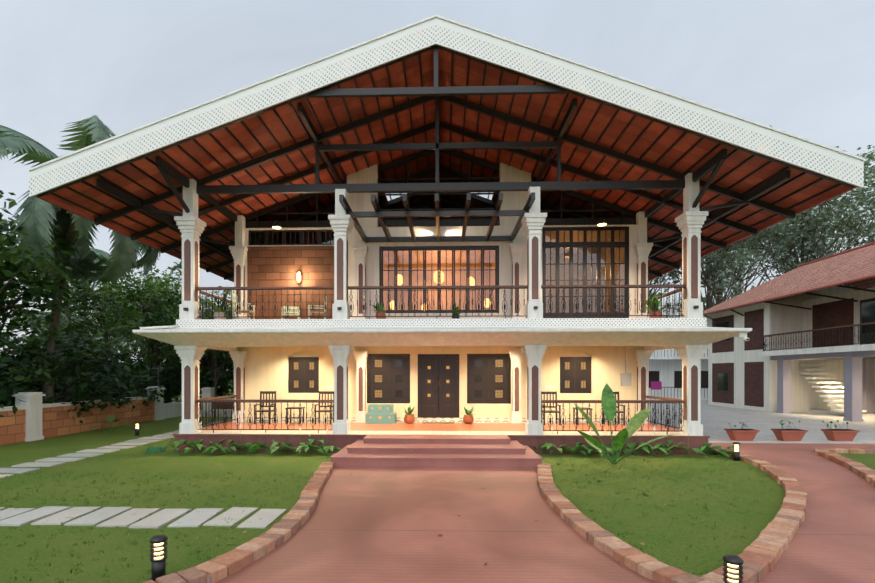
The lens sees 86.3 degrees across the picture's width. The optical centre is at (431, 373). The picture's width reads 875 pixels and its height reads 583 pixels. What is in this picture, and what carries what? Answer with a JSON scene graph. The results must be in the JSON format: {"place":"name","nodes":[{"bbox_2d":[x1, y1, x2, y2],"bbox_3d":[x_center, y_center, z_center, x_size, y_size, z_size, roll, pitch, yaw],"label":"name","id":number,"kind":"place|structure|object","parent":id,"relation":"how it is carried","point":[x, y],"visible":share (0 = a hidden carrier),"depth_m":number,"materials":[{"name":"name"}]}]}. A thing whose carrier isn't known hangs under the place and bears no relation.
{"place":"outdoors","nodes":[
{"label":"outdoors","id":0,"kind":"place"},
{"bbox_2d":[0,419,286,528],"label":"stepping stone path","id":1,"kind":"structure","parent":0,"point":[197,517],"depth_m":7.49,"materials":[{"name":"grey stone"}]},
{"bbox_2d":[0,383,334,582],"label":"lawn","id":2,"kind":"structure","parent":0,"point":[137,460],"depth_m":8.82,"materials":[{"name":"green plant"}]},
{"bbox_2d":[0,370,36,416],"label":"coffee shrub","id":3,"kind":"object","parent":2,"relation":"on","point":[6,397],"visible":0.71,"depth_m":15.57,"materials":[{"name":"green plant"}]},
{"bbox_2d":[0,223,49,337],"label":"tree","id":4,"kind":"object","parent":2,"relation":"on","point":[7,297],"visible":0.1,"depth_m":24.21,"materials":[{"name":"green plant"}]},
{"bbox_2d":[0,361,69,396],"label":"tree","id":5,"kind":"object","parent":2,"relation":"on","point":[26,385],"visible":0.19,"depth_m":18.54,"materials":[{"name":"green plant"}]},
{"bbox_2d":[10,308,72,357],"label":"tree","id":6,"kind":"object","parent":2,"relation":"on","point":[41,317],"visible":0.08,"depth_m":102.00,"materials":[{"name":"green plant"}]},
{"bbox_2d":[0,329,85,401],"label":"coffee shrub","id":7,"kind":"object","parent":2,"relation":"on","point":[19,358],"visible":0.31,"depth_m":20.35,"materials":[{"name":"green plant"}]},
{"bbox_2d":[0,190,102,373],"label":"broadleaf tree","id":8,"kind":"object","parent":2,"relation":"on","point":[10,253],"visible":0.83,"depth_m":16.20,"materials":[{"name":"green plant"}]},
{"bbox_2d":[2,337,109,394],"bbox_3d":[-19.438,0.196,24.548,5.042,4.504,5.260,0,0,2],"label":"coffee shrub","id":9,"kind":"object","parent":2,"relation":"on","point":[43,360],"depth_m":23.69,"materials":[{"name":"green plant"}]},
{"bbox_2d":[17,248,111,341],"bbox_3d":[-23.958,-3.182,30.903,5.837,10.946,4.529,0,0,-43],"label":"coconut palm","id":10,"kind":"object","parent":2,"relation":"on","point":[104,255],"visible":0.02,"depth_m":31.56,"materials":[{"name":"green plant"}]},
{"bbox_2d":[0,318,145,423],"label":"coffee shrub","id":11,"kind":"object","parent":2,"relation":"on","point":[83,391],"visible":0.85,"depth_m":18.33,"materials":[{"name":"green plant"}]},
{"bbox_2d":[43,302,112,360],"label":"tree","id":12,"kind":"object","parent":2,"relation":"on","point":[62,322],"visible":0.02,"depth_m":100.92,"materials":[{"name":"green plant"}]},
{"bbox_2d":[25,325,134,401],"bbox_3d":[-17.961,-0.088,23.448,4.874,4.762,5.380,0,0,2],"label":"coffee shrub","id":13,"kind":"object","parent":2,"relation":"on","point":[70,337],"visible":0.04,"depth_m":23.65,"materials":[{"name":"green plant"}]},
{"bbox_2d":[0,115,181,402],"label":"coconut palm","id":14,"kind":"object","parent":2,"relation":"on","point":[37,217],"visible":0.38,"depth_m":16.36,"materials":[{"name":"green plant"}]},
{"bbox_2d":[68,335,131,363],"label":"tree","id":15,"kind":"object","parent":2,"relation":"on","point":[95,347],"visible":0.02,"depth_m":27.42,"materials":[{"name":"green plant"}]},
{"bbox_2d":[38,345,163,405],"bbox_3d":[-15.280,0.501,21.314,4.123,4.008,4.903,0,0,37],"label":"coffee shrub","id":16,"kind":"object","parent":2,"relation":"on","point":[153,393],"visible":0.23,"depth_m":21.61,"materials":[{"name":"green plant"}]},
{"bbox_2d":[29,255,181,356],"bbox_3d":[-20.103,-2.599,29.284,8.086,9.792,7.710,0,0,-37],"label":"tree","id":17,"kind":"object","parent":2,"relation":"on","point":[105,335],"visible":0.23,"depth_m":28.58,"materials":[{"name":"green plant"}]},
{"bbox_2d":[87,416,133,432],"bbox_3d":[-12.322,1.966,17.838,1.225,0.666,1.308,0,0,24],"label":"elephant ear plant","id":18,"kind":"object","parent":2,"relation":"on","point":[110,419],"visible":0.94,"depth_m":17.83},
{"bbox_2d":[71,283,155,361],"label":"tree","id":19,"kind":"object","parent":2,"relation":"on","point":[126,343],"visible":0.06,"depth_m":97.42,"materials":[{"name":"green plant"}]},
{"bbox_2d":[0,386,233,444],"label":"boundary wall","id":20,"kind":"structure","parent":2,"relation":"on","point":[33,418],"depth_m":17.61,"materials":[{"name":"orange brick"}]},
{"bbox_2d":[104,347,170,401],"bbox_3d":[-18.164,0.430,27.689,4.980,4.076,5.081,0,0,2],"label":"tree","id":21,"kind":"object","parent":2,"relation":"on","point":[131,359],"visible":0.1,"depth_m":27.36,"materials":[{"name":"green plant"}]},
{"bbox_2d":[113,353,175,400],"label":"tree","id":22,"kind":"object","parent":2,"relation":"on","point":[162,372],"visible":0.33,"depth_m":24.80,"materials":[{"name":"green plant"}]},
{"bbox_2d":[91,274,211,383],"bbox_3d":[-16.240,-1.803,26.459,6.267,8.204,5.626,0,0,36],"label":"tree","id":23,"kind":"object","parent":2,"relation":"on","point":[152,316],"visible":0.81,"depth_m":25.67,"materials":[{"name":"green plant"}]},
{"bbox_2d":[129,340,181,401],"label":"tree","id":24,"kind":"object","parent":2,"relation":"on","point":[157,361],"visible":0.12,"depth_m":30.35,"materials":[{"name":"green plant"}]},
{"bbox_2d":[94,262,233,402],"bbox_3d":[-17.565,-2.913,31.468,8.520,10.420,7.245,0,0,2],"label":"tree","id":25,"kind":"object","parent":2,"relation":"on","point":[176,301],"visible":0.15,"depth_m":30.68,"materials":[{"name":"green plant"}]},
{"bbox_2d":[141,295,216,352],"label":"tree","id":26,"kind":"object","parent":2,"relation":"on","point":[178,318],"visible":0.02,"depth_m":103.25,"materials":[{"name":"green plant"}]},
{"bbox_2d":[135,346,227,405],"bbox_3d":[-14.814,0.378,27.237,4.796,4.088,5.176,0,0,2],"label":"tree","id":27,"kind":"object","parent":2,"relation":"on","point":[176,381],"visible":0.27,"depth_m":26.13,"materials":[{"name":"green plant"}]},
{"bbox_2d":[160,362,233,398],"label":"tree","id":28,"kind":"object","parent":2,"relation":"on","point":[224,389],"visible":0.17,"depth_m":30.66,"materials":[{"name":"green plant"}]},
{"bbox_2d":[169,345,233,386],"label":"tree","id":29,"kind":"object","parent":2,"relation":"on","point":[207,376],"visible":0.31,"depth_m":26.64,"materials":[{"name":"green plant"}]},
{"bbox_2d":[177,290,233,394],"bbox_3d":[-16.432,-2.248,36.407,6.857,9.092,7.016,0,0,2],"label":"tree","id":30,"kind":"object","parent":2,"relation":"on","point":[229,293],"depth_m":35.66,"materials":[{"name":"green plant"}]},
{"bbox_2d":[203,311,233,420],"bbox_3d":[-10.114,-0.410,22.279,2.671,5.401,2.924,0,0,2],"label":"slender tree","id":31,"kind":"object","parent":2,"relation":"on","point":[215,363],"visible":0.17,"depth_m":22.35,"materials":[{"name":"green plant"}]},
{"bbox_2d":[214,355,233,395],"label":"tree","id":32,"kind":"object","parent":2,"relation":"on","point":[230,381],"visible":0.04,"depth_m":32.59,"materials":[{"name":"green plant"}]},
{"bbox_2d":[216,311,233,374],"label":"tree","id":33,"kind":"object","parent":2,"relation":"on","point":[228,317],"visible":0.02,"depth_m":27.08,"materials":[{"name":"green plant"}]},
{"bbox_2d":[0,458,777,582],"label":"grass tufts","id":34,"kind":"object","parent":2,"relation":"on","point":[217,536],"depth_m":8.45,"materials":[{"name":"green plant"}]},
{"bbox_2d":[134,422,743,582],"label":"bollard lights","id":35,"kind":"object","parent":2,"relation":"on","point":[733,568],"visible":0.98,"depth_m":5.10,"materials":[{"name":"black metal"}]},
{"bbox_2d":[238,162,643,417],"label":"house walls","id":36,"kind":"structure","parent":2,"relation":"on","point":[266,368],"depth_m":16.78,"materials":[{"name":"beige paint"}]},
{"bbox_2d":[203,290,233,318],"bbox_3d":[-6.478,-2.116,14.133,0.952,1.110,1.019,0,0,-21],"label":"potted plant","id":37,"kind":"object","parent":36,"relation":"on","point":[219,314],"depth_m":14.16,"materials":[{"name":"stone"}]},
{"bbox_2d":[232,292,326,318],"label":"armchairs","id":38,"kind":"object","parent":36,"relation":"on","point":[234,300],"visible":0.5,"depth_m":15.32,"materials":[{"name":"brown wood"}]},
{"bbox_2d":[365,404,395,423],"bbox_3d":[-1.756,1.425,16.400,1.032,0.660,0.576,0,0,2],"label":"teal trunk stack","id":39,"kind":"object","parent":36,"relation":"on","point":[380,414],"visible":0.98,"depth_m":16.15,"materials":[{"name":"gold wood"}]},
{"bbox_2d":[372,302,392,318],"bbox_3d":[-1.476,-1.897,14.135,0.968,0.672,0.608,0,0,-32],"label":"potted plant","id":40,"kind":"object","parent":36,"relation":"on","point":[381,311],"depth_m":13.98,"materials":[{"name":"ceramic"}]},
{"bbox_2d":[403,406,414,423],"bbox_3d":[-0.784,1.437,16.441,0.474,0.628,0.760,0,0,2],"label":"potted bromeliad","id":41,"kind":"object","parent":36,"relation":"on","point":[409,418],"visible":0.96,"depth_m":16.29,"materials":[{"name":"ceramic"}]},
{"bbox_2d":[339,192,534,241],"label":"pergola beams","id":42,"kind":"structure","parent":36,"relation":"on","point":[380,215],"depth_m":13.60,"materials":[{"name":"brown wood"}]},
{"bbox_2d":[251,230,623,312],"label":"windows","id":43,"kind":"structure","parent":36,"relation":"in","point":[402,281],"depth_m":19.73,"materials":[{"name":"brown wood"}]},
{"bbox_2d":[422,422,453,423],"bbox_3d":[0.256,1.745,16.435,1.100,0.012,0.480,0,0,2],"label":"door mat","id":44,"kind":"object","parent":36,"relation":"on","point":[438,423],"depth_m":16.21,"materials":[{"name":"fabric"}]},
{"bbox_2d":[249,226,628,417],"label":"windows and doors","id":45,"kind":"structure","parent":36,"relation":"in","point":[488,378],"depth_m":16.77,"materials":[{"name":"brown wood"}]},
{"bbox_2d":[254,391,625,424],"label":"chairs and tables","id":46,"kind":"object","parent":36,"relation":"on","point":[544,411],"visible":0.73,"depth_m":16.24,"materials":[{"name":"brown wood"}]},
{"bbox_2d":[196,284,684,433],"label":"veranda railings","id":47,"kind":"object","parent":36,"relation":"on","point":[666,400],"visible":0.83,"depth_m":13.60,"materials":[{"name":"brown metal"}]},
{"bbox_2d":[257,158,624,227],"bbox_3d":[0.267,-6.701,16.825,13.250,2.860,0.050,0,0,2],"label":"gable infill frame","id":48,"kind":"object","parent":36,"relation":"attached to","point":[408,194],"visible":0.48,"depth_m":16.81,"materials":[{"name":"metal"}]},
{"bbox_2d":[183,198,698,310],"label":"light fixtures","id":49,"kind":"object","parent":36,"relation":"on","point":[601,222],"visible":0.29,"depth_m":14.73,"materials":[{"name":"white paint"}]},
{"bbox_2d":[37,45,854,279],"bbox_3d":[0.389,-6.375,21.123,20.557,3.866,18.900,0,0,2],"label":"steel roof frame","id":50,"kind":"object","parent":36,"relation":"attached to","point":[637,187],"visible":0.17,"depth_m":13.68,"materials":[{"name":"black metal"}]},
{"bbox_2d":[28,14,864,281],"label":"roof","id":51,"kind":"structure","parent":50,"relation":"on","point":[656,103],"depth_m":12.55,"materials":[{"name":"tile"}]},
{"bbox_2d":[447,306,463,318],"bbox_3d":[0.708,-1.875,13.895,0.641,0.628,0.618,0,0,-16],"label":"potted plant","id":52,"kind":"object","parent":36,"relation":"on","point":[456,313],"depth_m":13.90,"materials":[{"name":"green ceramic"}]},
{"bbox_2d":[459,406,475,423],"bbox_3d":[1.313,1.431,16.302,0.659,0.639,0.652,0,0,-28],"label":"potted bromeliad","id":53,"kind":"object","parent":36,"relation":"on","point":[468,418],"visible":0.98,"depth_m":16.23,"materials":[{"name":"ceramic"}]},
{"bbox_2d":[636,290,677,317],"bbox_3d":[6.643,-2.033,13.872,1.330,0.942,1.150,0,0,36],"label":"potted plant","id":54,"kind":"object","parent":36,"relation":"on","point":[653,311],"depth_m":13.87,"materials":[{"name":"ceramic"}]},
{"bbox_2d":[133,318,751,468],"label":"slabs","id":55,"kind":"structure","parent":2,"relation":"on","point":[482,443],"depth_m":13.13,"materials":[{"name":"white concrete"}]},
{"bbox_2d":[174,173,707,435],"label":"columns","id":56,"kind":"structure","parent":55,"relation":"on","point":[689,221],"depth_m":13.53,"materials":[{"name":"white paint"}]},
{"bbox_2d":[167,424,734,457],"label":"peace lilies","id":57,"kind":"object","parent":2,"relation":"on","point":[705,447],"visible":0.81,"depth_m":12.97,"materials":[{"name":"green plant"}]},
{"bbox_2d":[649,289,678,313],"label":"tree","id":58,"kind":"object","parent":2,"relation":"on","point":[659,294],"depth_m":97.98,"materials":[{"name":"green plant"}]},
{"bbox_2d":[648,268,681,291],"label":"tree","id":59,"kind":"object","parent":2,"relation":"on","point":[663,280],"depth_m":71.65,"materials":[{"name":"green plant"}]},
{"bbox_2d":[677,297,715,310],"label":"tree","id":60,"kind":"object","parent":2,"relation":"on","point":[704,298],"visible":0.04,"depth_m":96.42,"materials":[{"name":"green plant"}]},
{"bbox_2d":[701,197,837,296],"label":"tree","id":61,"kind":"object","parent":2,"relation":"on","point":[739,279],"visible":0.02,"depth_m":73.03,"materials":[{"name":"green plant"}]},
{"bbox_2d":[829,216,874,244],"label":"tree","id":62,"kind":"object","parent":2,"relation":"on","point":[854,232],"visible":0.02,"depth_m":68.91,"materials":[{"name":"green plant"}]},
{"bbox_2d":[831,185,874,248],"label":"tree","id":63,"kind":"object","parent":2,"relation":"on","point":[869,207],"visible":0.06,"depth_m":62.56,"materials":[{"name":"green plant"}]},
{"bbox_2d":[0,0,874,371],"label":"sky","id":64,"kind":"structure","parent":0,"point":[802,68],"materials":[{"name":"grey"}]},
{"bbox_2d":[215,443,874,582],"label":"driveway path","id":65,"kind":"structure","parent":0,"point":[385,525],"depth_m":6.62,"materials":[{"name":"red concrete"}]},
{"bbox_2d":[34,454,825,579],"bbox_3d":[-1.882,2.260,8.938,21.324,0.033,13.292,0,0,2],"label":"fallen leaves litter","id":66,"kind":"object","parent":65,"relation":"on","point":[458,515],"visible":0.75,"depth_m":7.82,"materials":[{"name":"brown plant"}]},
{"bbox_2d":[142,447,874,582],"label":"brick kerb","id":67,"kind":"structure","parent":65,"relation":"on","point":[760,555],"depth_m":6.28,"materials":[{"name":"brown brick"}]},
{"bbox_2d":[649,295,707,399],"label":"white building","id":68,"kind":"structure","parent":0,"point":[665,372],"depth_m":40.99,"materials":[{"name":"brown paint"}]},
{"bbox_2d":[538,453,874,576],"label":"island lawn","id":69,"kind":"structure","parent":0,"point":[707,556],"depth_m":8.37,"materials":[{"name":"green plant"}]},
{"bbox_2d":[574,383,674,464],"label":"banana plant","id":70,"kind":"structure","parent":69,"relation":"on","point":[635,422],"depth_m":11.94,"materials":[{"name":"green plant"}]},
{"bbox_2d":[649,400,874,443],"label":"courtyard paving","id":71,"kind":"structure","parent":0,"point":[715,420],"depth_m":21.21,"materials":[{"name":"grey concrete"}]},
{"bbox_2d":[648,269,675,298],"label":"tree","id":72,"kind":"object","parent":71,"relation":"on","point":[650,283],"visible":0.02,"depth_m":58.92,"materials":[{"name":"green plant"}]},
{"bbox_2d":[652,210,809,310],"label":"tree","id":73,"kind":"object","parent":71,"relation":"on","point":[710,281],"visible":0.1,"depth_m":53.64,"materials":[{"name":"green plant"}]},
{"bbox_2d":[674,125,814,303],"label":"tree","id":74,"kind":"object","parent":71,"relation":"on","point":[744,275],"visible":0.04,"depth_m":61.89,"materials":[{"name":"green plant"}]},
{"bbox_2d":[724,420,859,440],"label":"potted plants","id":75,"kind":"object","parent":71,"relation":"on","point":[781,434],"visible":1,"depth_m":15.33,"materials":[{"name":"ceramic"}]},
{"bbox_2d":[713,145,874,281],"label":"tree","id":76,"kind":"object","parent":71,"relation":"on","point":[808,247],"visible":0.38,"depth_m":55.51,"materials":[{"name":"green plant"}]},
{"bbox_2d":[732,147,874,282],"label":"tree","id":77,"kind":"object","parent":71,"relation":"on","point":[855,225],"visible":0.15,"depth_m":61.34,"materials":[{"name":"green plant"}]},
{"bbox_2d":[703,242,874,421],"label":"annex building","id":78,"kind":"structure","parent":0,"point":[833,290],"depth_m":27.55,"materials":[{"name":"white paint"}]},
{"bbox_2d":[715,298,874,391],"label":"annex windows","id":79,"kind":"structure","parent":78,"relation":"in","point":[867,310],"depth_m":23.60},
{"bbox_2d":[763,322,874,350],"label":"balcony railing","id":80,"kind":"object","parent":78,"relation":"attached to","point":[815,330],"visible":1,"depth_m":23.49,"materials":[{"name":"black metal"}]}
]}

